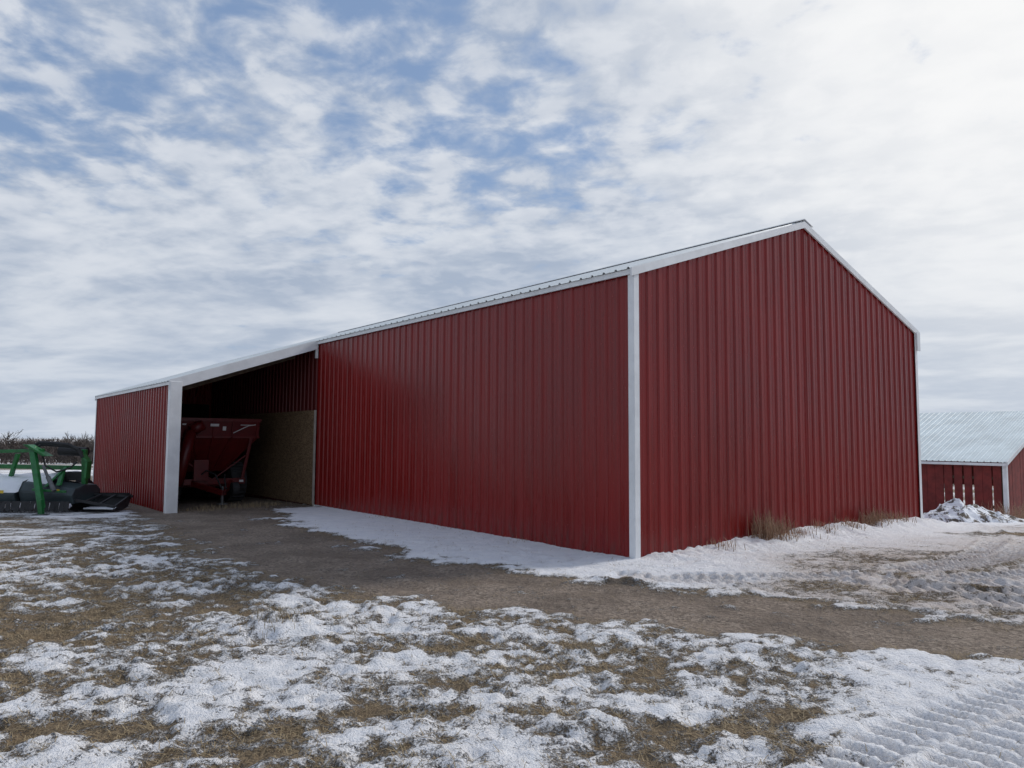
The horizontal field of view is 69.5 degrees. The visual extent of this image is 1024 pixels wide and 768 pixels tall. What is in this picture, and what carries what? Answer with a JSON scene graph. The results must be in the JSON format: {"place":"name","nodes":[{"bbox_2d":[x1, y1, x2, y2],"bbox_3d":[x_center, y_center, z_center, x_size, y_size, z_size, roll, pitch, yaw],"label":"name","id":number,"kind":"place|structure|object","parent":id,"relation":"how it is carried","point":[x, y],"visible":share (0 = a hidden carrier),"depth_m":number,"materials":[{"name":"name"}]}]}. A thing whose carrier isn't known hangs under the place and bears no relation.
{"place":"outdoors","nodes":[
{"label":"outdoors","id":0,"kind":"place"},
{"bbox_2d":[0,439,1023,767],"bbox_3d":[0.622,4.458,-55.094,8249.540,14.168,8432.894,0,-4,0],"label":"ground","id":1,"kind":"structure","parent":0,"point":[892,699],"depth_m":5.73,"materials":[{"name":"white snow"}]},
{"bbox_2d":[0,441,99,515],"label":"mower conditioner","id":2,"kind":"object","parent":1,"relation":"on","point":[62,486],"visible":0.94,"depth_m":15.43,"materials":[{"name":"paint"}]},
{"bbox_2d":[68,493,133,509],"bbox_3d":[-8.775,2.516,15.716,1.020,0.365,0.816,0,-4,0],"label":"skid steer bucket","id":3,"kind":"object","parent":1,"relation":"on","point":[111,501],"visible":0.87,"depth_m":15.87,"materials":[{"name":"black metal"}]},
{"bbox_2d":[179,506,217,511],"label":"weed clump","id":4,"kind":"object","parent":1,"relation":"on","point":[200,509],"visible":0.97,"depth_m":16.18,"materials":[{"name":"plant"}]},
{"bbox_2d":[178,418,261,504],"bbox_3d":[-8.091,1.962,18.941,2.300,2.115,4.442,4,-5,-39],"label":"grain cart","id":5,"kind":"object","parent":1,"relation":"on","point":[209,445],"visible":0.73,"depth_m":18.06,"materials":[{"name":"red paint"}]},
{"bbox_2d":[188,503,251,510],"bbox_3d":[-6.643,2.756,16.760,1.508,0.141,1.353,-2,-5,29],"label":"weed clump","id":6,"kind":"object","parent":1,"relation":"on","point":[212,506],"visible":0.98,"depth_m":16.74,"materials":[{"name":"plant"}]},
{"bbox_2d":[211,501,272,508],"bbox_3d":[-6.230,2.771,17.016,1.420,0.157,1.081,4,-6,-41],"label":"weed clump","id":7,"kind":"object","parent":1,"relation":"on","point":[256,505],"visible":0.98,"depth_m":16.95,"materials":[{"name":"plant"}]},
{"bbox_2d":[242,502,293,506],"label":"weed clump","id":8,"kind":"object","parent":1,"relation":"on","point":[270,504],"visible":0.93,"depth_m":17.62,"materials":[{"name":"plant"}]},
{"bbox_2d":[232,605,310,637],"bbox_3d":[-1.948,1.950,6.139,0.549,0.207,0.583,-2,-5,26],"label":"weed clump","id":9,"kind":"object","parent":1,"relation":"on","point":[273,619],"visible":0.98,"depth_m":6.13,"materials":[{"name":"plant"}]},
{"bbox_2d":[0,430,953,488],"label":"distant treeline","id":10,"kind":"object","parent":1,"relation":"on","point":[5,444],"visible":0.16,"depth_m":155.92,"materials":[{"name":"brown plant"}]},
{"bbox_2d":[92,219,922,558],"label":"red metal barn","id":11,"kind":"structure","parent":1,"relation":"on","point":[700,395],"depth_m":12.59,"materials":[{"name":"metal"}]},
{"bbox_2d":[701,537,745,551],"bbox_3d":[2.989,2.284,10.613,0.585,0.182,0.654,3,-5,-28],"label":"weed clump","id":12,"kind":"object","parent":1,"relation":"on","point":[714,542],"visible":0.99,"depth_m":10.60,"materials":[{"name":"beige plant"}]},
{"bbox_2d":[747,506,793,540],"bbox_3d":[3.990,2.138,11.401,1.000,0.574,0.894,0,-4,0],"label":"weed clump","id":13,"kind":"object","parent":1,"relation":"on","point":[762,529],"visible":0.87,"depth_m":11.29,"materials":[{"name":"brown plant"}]},
{"bbox_2d":[754,516,801,540],"bbox_3d":[4.130,2.214,11.443,0.942,0.405,0.926,0,-4,0],"label":"weed clump","id":14,"kind":"object","parent":1,"relation":"on","point":[795,535],"visible":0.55,"depth_m":11.46,"materials":[{"name":"brown plant"}]},
{"bbox_2d":[786,527,827,538],"bbox_3d":[4.611,2.352,11.827,0.572,0.210,0.651,1,-4,-14],"label":"weed clump","id":15,"kind":"object","parent":1,"relation":"on","point":[802,533],"visible":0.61,"depth_m":11.84,"materials":[{"name":"beige plant"}]},
{"bbox_2d":[810,520,837,534],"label":"weed clump","id":16,"kind":"object","parent":1,"relation":"on","point":[816,522],"visible":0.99,"depth_m":12.38,"materials":[{"name":"plant"}]},
{"bbox_2d":[833,517,868,529],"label":"weed clump","id":17,"kind":"object","parent":1,"relation":"on","point":[850,524],"visible":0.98,"depth_m":12.89,"materials":[{"name":"plant"}]},
{"bbox_2d":[859,505,893,527],"bbox_3d":[6.607,2.413,13.513,0.713,0.454,0.934,0,-4,0],"label":"weed clump","id":18,"kind":"object","parent":1,"relation":"on","point":[872,520],"visible":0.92,"depth_m":13.46,"materials":[{"name":"brown plant"}]},
{"bbox_2d":[870,509,899,522],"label":"weed clump","id":19,"kind":"object","parent":1,"relation":"on","point":[887,518],"visible":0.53,"depth_m":13.76,"materials":[{"name":"brown plant"}]},
{"bbox_2d":[889,510,916,522],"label":"weed clump","id":20,"kind":"object","parent":1,"relation":"on","point":[907,517],"visible":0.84,"depth_m":14.05,"materials":[{"name":"plant"}]},
{"bbox_2d":[923,498,1012,522],"bbox_3d":[11.780,3.450,19.604,3.510,0.843,2.080,0,-4,0],"label":"snow pile","id":21,"kind":"object","parent":1,"relation":"on","point":[956,510],"visible":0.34,"depth_m":19.17,"materials":[{"name":"white snow"}]},
{"bbox_2d":[919,411,1023,516],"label":"open board shed","id":22,"kind":"structure","parent":1,"relation":"on","point":[982,452],"depth_m":29.59,"materials":[{"name":"metal"}]},
{"bbox_2d":[966,502,1023,518],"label":"brush clump","id":23,"kind":"object","parent":1,"relation":"on","point":[1021,515],"visible":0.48,"depth_m":22.65,"materials":[{"name":"brown plant"}]},
{"bbox_2d":[981,507,1023,521],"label":"snow pile","id":24,"kind":"object","parent":1,"relation":"on","point":[1006,516],"visible":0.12,"depth_m":20.70,"materials":[{"name":"white snow"}]},
{"bbox_2d":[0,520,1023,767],"bbox_3d":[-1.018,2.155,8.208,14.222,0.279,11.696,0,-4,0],"label":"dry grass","id":25,"kind":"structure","parent":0,"point":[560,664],"depth_m":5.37,"materials":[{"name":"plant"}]},
{"bbox_2d":[0,0,1023,438],"label":"sky","id":26,"kind":"structure","parent":0,"point":[186,185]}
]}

